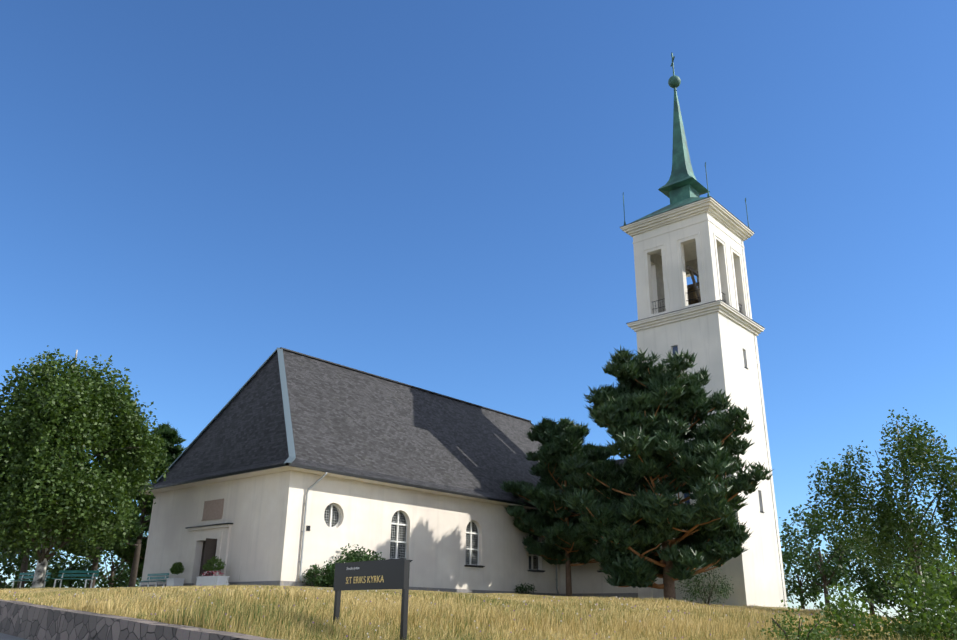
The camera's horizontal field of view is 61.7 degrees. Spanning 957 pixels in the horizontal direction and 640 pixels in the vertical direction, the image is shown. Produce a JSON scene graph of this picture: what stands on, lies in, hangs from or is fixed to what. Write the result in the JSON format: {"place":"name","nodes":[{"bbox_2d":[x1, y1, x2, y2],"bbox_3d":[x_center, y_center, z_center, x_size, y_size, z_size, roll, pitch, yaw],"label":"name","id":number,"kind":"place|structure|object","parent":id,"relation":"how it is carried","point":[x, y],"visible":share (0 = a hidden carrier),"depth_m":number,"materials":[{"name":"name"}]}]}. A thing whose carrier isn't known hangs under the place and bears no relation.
{"place":"outdoors","nodes":[
{"label":"outdoors","id":0,"kind":"place"},
{"bbox_2d":[0,633,27,639],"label":"road","id":1,"kind":"structure","parent":0,"point":[3,636],"depth_m":21.48,"materials":[{"name":"grey asphalt"}]},
{"bbox_2d":[141,470,559,593],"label":"nave walls","id":2,"kind":"structure","parent":0,"point":[264,514],"depth_m":42.87,"materials":[{"name":"white paint"}]},
{"bbox_2d":[183,498,232,585],"bbox_3d":[-14.233,11.782,41.286,4.100,5.000,1.310,-16,-26,38],"label":"entrance portal","id":3,"kind":"object","parent":2,"relation":"attached to","point":[216,537],"visible":0.65,"depth_m":41.70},
{"bbox_2d":[150,350,541,504],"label":"roof","id":4,"kind":"structure","parent":2,"relation":"on","point":[346,420],"depth_m":46.96,"materials":[{"name":"grey tile"}]},
{"bbox_2d":[138,347,537,509],"bbox_3d":[-3.904,8.859,54.971,14.913,8.400,32.413,-16,-26,38],"label":"roof flashing","id":5,"kind":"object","parent":4,"relation":"attached to","point":[287,465],"depth_m":43.67,"materials":[{"name":"grey metal"}]},
{"bbox_2d":[299,472,558,593],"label":"downpipes","id":6,"kind":"object","parent":5,"relation":"attached to","point":[305,503],"visible":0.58,"depth_m":38.62,"materials":[{"name":"grey metal"}]},
{"bbox_2d":[329,503,544,571],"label":"window frames","id":7,"kind":"structure","parent":2,"relation":"in","point":[470,548],"depth_m":43.95,"materials":[{"name":"white wood"}]},
{"bbox_2d":[324,505,537,569],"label":"window panes","id":8,"kind":"structure","parent":7,"relation":"in","point":[402,537],"depth_m":43.61,"materials":[{"name":"glass"}]},
{"bbox_2d":[0,567,953,639],"bbox_3d":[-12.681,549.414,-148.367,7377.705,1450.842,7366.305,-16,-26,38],"label":"ground","id":9,"kind":"structure","parent":0,"point":[152,593],"depth_m":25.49,"materials":[{"name":"yellow plant"}]},
{"bbox_2d":[0,537,49,588],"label":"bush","id":10,"kind":"object","parent":9,"relation":"on","point":[16,560],"visible":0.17,"depth_m":61.68,"materials":[{"name":"green plant"}]},
{"bbox_2d":[0,538,85,587],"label":"tree wood","id":11,"kind":"object","parent":9,"relation":"on","point":[52,570],"visible":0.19,"depth_m":65.87,"materials":[{"name":"green plant"}]},
{"bbox_2d":[0,446,89,587],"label":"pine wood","id":12,"kind":"object","parent":9,"relation":"on","point":[24,566],"visible":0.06,"depth_m":55.31,"materials":[{"name":"brown plant"}]},
{"bbox_2d":[14,556,111,587],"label":"tree wood","id":13,"kind":"object","parent":9,"relation":"on","point":[98,578],"visible":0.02,"depth_m":71.33,"materials":[{"name":"green plant"}]},
{"bbox_2d":[0,345,168,587],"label":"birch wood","id":14,"kind":"object","parent":9,"relation":"on","point":[50,497],"visible":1,"depth_m":38.17,"materials":[{"name":"green plant"}]},
{"bbox_2d":[57,532,146,587],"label":"tree wood","id":15,"kind":"object","parent":9,"relation":"on","point":[111,582],"visible":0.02,"depth_m":68.12,"materials":[{"name":"green plant"}]},
{"bbox_2d":[63,435,150,587],"bbox_3d":[-28.683,15.636,62.542,7.205,14.434,8.348,-16,-26,38],"label":"pine wood","id":16,"kind":"object","parent":9,"relation":"on","point":[94,564],"visible":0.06,"depth_m":60.72,"materials":[{"name":"brown plant"}]},
{"bbox_2d":[102,556,141,586],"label":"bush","id":17,"kind":"object","parent":9,"relation":"on","point":[119,568],"visible":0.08,"depth_m":74.37,"materials":[{"name":"green plant"}]},
{"bbox_2d":[114,479,156,577],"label":"pine wood","id":18,"kind":"object","parent":9,"relation":"on","point":[141,562],"visible":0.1,"depth_m":65.69,"materials":[{"name":"brown plant"}]},
{"bbox_2d":[0,599,283,639],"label":"stone wall","id":19,"kind":"structure","parent":9,"relation":"on","point":[26,620],"depth_m":18.56,"materials":[{"name":"grey stone"}]},
{"bbox_2d":[101,422,186,586],"bbox_3d":[-23.406,13.322,55.875,6.058,12.793,7.616,-16,-26,38],"label":"pine tree","id":20,"kind":"object","parent":9,"relation":"on","point":[171,437],"visible":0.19,"depth_m":55.75,"materials":[{"name":"green plant"}]},
{"bbox_2d":[166,562,184,586],"bbox_3d":[-15.767,13.359,41.767,0.760,1.450,0.777,-16,-26,38],"label":"potted plant","id":21,"kind":"object","parent":9,"relation":"on","point":[174,569],"visible":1,"depth_m":41.61,"materials":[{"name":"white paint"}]},
{"bbox_2d":[196,571,229,585],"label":"planter box","id":22,"kind":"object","parent":9,"relation":"on","point":[209,580],"depth_m":38.59,"materials":[{"name":"grey concrete"}]},
{"bbox_2d":[202,556,225,571],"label":"planter plants","id":23,"kind":"object","parent":22,"relation":"in","point":[217,562],"visible":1,"depth_m":39.04,"materials":[{"name":"green plant"}]},
{"bbox_2d":[302,563,334,586],"bbox_3d":[-7.502,12.185,37.778,1.692,1.385,1.546,8,-21,-19],"label":"bush","id":24,"kind":"object","parent":9,"relation":"on","point":[314,572],"visible":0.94,"depth_m":37.60,"materials":[{"name":"green plant"}]},
{"bbox_2d":[141,581,559,595],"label":"building plinth","id":25,"kind":"structure","parent":9,"relation":"on","point":[285,583],"depth_m":43.29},
{"bbox_2d":[320,543,384,587],"bbox_3d":[-5.951,12.119,39.062,2.524,2.442,4.112,-16,-26,38],"label":"bush","id":26,"kind":"object","parent":9,"relation":"on","point":[356,556],"visible":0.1,"depth_m":39.25,"materials":[{"name":"green plant"}]},
{"bbox_2d":[333,558,409,639],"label":"church sign","id":27,"kind":"object","parent":9,"relation":"on","point":[379,574],"visible":1,"depth_m":16.95,"materials":[{"name":"black metal"}]},
{"bbox_2d":[513,583,536,594],"bbox_3d":[2.702,16.562,48.854,1.417,1.082,1.397,-16,-26,38],"label":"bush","id":28,"kind":"object","parent":9,"relation":"on","point":[522,589],"visible":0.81,"depth_m":48.79,"materials":[{"name":"green plant"}]},
{"bbox_2d":[499,416,614,596],"bbox_3d":[5.263,12.017,50.142,7.282,11.350,6.932,-16,-26,38],"label":"pine tree","id":29,"kind":"object","parent":9,"relation":"on","point":[552,520],"visible":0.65,"depth_m":49.30,"materials":[{"name":"green plant"}]},
{"bbox_2d":[560,593,637,597],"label":"wing plinth","id":30,"kind":"structure","parent":9,"relation":"on","point":[627,595],"depth_m":50.10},
{"bbox_2d":[559,345,773,599],"bbox_3d":[10.011,8.578,43.346,11.161,14.031,10.781,-5,-21,14],"label":"pine tree","id":31,"kind":"object","parent":9,"relation":"on","point":[647,414],"visible":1,"depth_m":41.23,"materials":[{"name":"green plant"}]},
{"bbox_2d":[675,566,733,603],"bbox_3d":[12.898,15.208,45.910,3.303,2.559,3.114,-5,-21,15],"label":"bush","id":32,"kind":"object","parent":9,"relation":"on","point":[710,588],"visible":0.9,"depth_m":45.72,"materials":[{"name":"green plant"}]},
{"bbox_2d":[636,312,787,607],"bbox_3d":[15.268,9.760,53.181,6.100,19.700,6.100,-16,-26,38],"label":"tower shaft","id":33,"kind":"object","parent":9,"relation":"on","point":[718,343],"visible":0.48,"depth_m":51.67,"materials":[{"name":"white paint"}]},
{"bbox_2d":[633,212,751,319],"bbox_3d":[15.419,-2.833,57.833,5.860,7.050,5.860,-16,-26,38],"label":"belfry","id":34,"kind":"object","parent":33,"relation":"on","point":[655,276],"visible":0.5,"depth_m":56.16,"materials":[{"name":"white paint"}]},
{"bbox_2d":[623,53,749,227],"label":"spire","id":35,"kind":"structure","parent":34,"relation":"on","point":[682,186],"depth_m":60.33,"materials":[{"name":"green metal"}]},
{"bbox_2d":[620,196,764,335],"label":"cornices","id":36,"kind":"object","parent":34,"relation":"attached to","point":[718,211],"visible":0.5,"depth_m":55.86,"materials":[{"name":"white paint"}]},
{"bbox_2d":[642,232,748,316],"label":"belfry opening frames","id":37,"kind":"structure","parent":34,"relation":"attached to","point":[699,242],"depth_m":55.70,"materials":[{"name":"paint"}]},
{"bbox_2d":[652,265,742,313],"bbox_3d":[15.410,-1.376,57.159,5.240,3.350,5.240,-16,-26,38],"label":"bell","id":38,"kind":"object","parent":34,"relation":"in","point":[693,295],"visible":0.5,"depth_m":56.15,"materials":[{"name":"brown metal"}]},
{"bbox_2d":[672,346,764,512],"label":"tower windows","id":39,"kind":"structure","parent":33,"relation":"in","point":[674,348],"depth_m":53.73,"materials":[{"name":"black glass"}]},
{"bbox_2d":[741,240,784,602],"bbox_3d":[19.424,6.017,54.313,0.612,25.600,0.073,-16,-26,38],"label":"cable","id":40,"kind":"object","parent":33,"relation":"attached to","point":[764,427],"visible":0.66,"depth_m":53.82,"materials":[{"name":"grey metal"}]},
{"bbox_2d":[758,599,842,639],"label":"bush","id":41,"kind":"object","parent":9,"relation":"on","point":[808,636],"visible":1,"depth_m":19.56,"materials":[{"name":"green plant"}]},
{"bbox_2d":[781,542,840,608],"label":"tree","id":42,"kind":"object","parent":9,"relation":"on","point":[791,582],"visible":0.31,"depth_m":69.88,"materials":[{"name":"green plant"}]},
{"bbox_2d":[778,503,874,608],"bbox_3d":[27.291,19.460,63.426,8.019,10.070,7.952,-16,-26,38],"label":"tree","id":43,"kind":"object","parent":9,"relation":"on","point":[826,572],"visible":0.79,"depth_m":62.73,"materials":[{"name":"green plant"}]},
{"bbox_2d":[822,532,909,615],"bbox_3d":[31.947,21.405,65.265,6.988,9.025,7.056,-5,-21,16],"label":"tree","id":44,"kind":"object","parent":9,"relation":"on","point":[861,588],"visible":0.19,"depth_m":64.28,"materials":[{"name":"green plant"}]},
{"bbox_2d":[802,407,956,622],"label":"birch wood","id":45,"kind":"object","parent":9,"relation":"on","point":[890,522],"visible":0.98,"depth_m":39.50,"materials":[{"name":"green plant"}]},
{"bbox_2d":[808,552,956,639],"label":"bush","id":46,"kind":"object","parent":9,"relation":"on","point":[944,628],"visible":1,"depth_m":21.53,"materials":[{"name":"green plant"}]},
{"bbox_2d":[852,545,951,617],"bbox_3d":[33.175,20.936,62.189,7.093,8.008,6.949,-16,-26,38],"label":"tree","id":47,"kind":"object","parent":9,"relation":"on","point":[878,591],"visible":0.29,"depth_m":61.96,"materials":[{"name":"green plant"}]},
{"bbox_2d":[902,539,956,605],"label":"tree","id":48,"kind":"object","parent":9,"relation":"on","point":[943,555],"visible":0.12,"depth_m":57.85,"materials":[{"name":"green plant"}]},
{"bbox_2d":[0,0,956,623],"label":"sky","id":49,"kind":"structure","parent":0,"point":[424,194],"materials":[{"name":"blue"}]},
{"bbox_2d":[559,459,638,511],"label":"wing roof","id":50,"kind":"structure","parent":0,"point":[622,461],"depth_m":56.70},
{"bbox_2d":[560,516,652,598],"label":"wing walls","id":51,"kind":"structure","parent":0,"point":[587,578],"depth_m":51.25,"materials":[{"name":"white paint"}]},
{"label":"gravel yard","id":52,"kind":"structure","parent":0,"visible":0},
{"bbox_2d":[10,572,50,587],"bbox_3d":[-23.472,13.655,41.927,2.200,0.869,0.571,-7,-22,20],"label":"park bench","id":53,"kind":"object","parent":52,"relation":"on","point":[30,577],"visible":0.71,"depth_m":42.23,"materials":[{"name":"teal wood"}]},
{"bbox_2d":[51,570,98,587],"bbox_3d":[-19.880,12.753,39.404,2.200,0.869,0.571,-3,-21,11],"label":"park bench","id":54,"kind":"object","parent":52,"relation":"on","point":[93,575],"visible":0.88,"depth_m":39.61,"materials":[{"name":"teal wood"}]},
{"bbox_2d":[139,573,168,586],"bbox_3d":[-17.426,14.011,42.907,2.200,0.869,0.571,-16,-26,38],"label":"bench","id":55,"kind":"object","parent":52,"relation":"on","point":[165,575],"depth_m":42.94,"materials":[{"name":"teal wood"}]}
]}

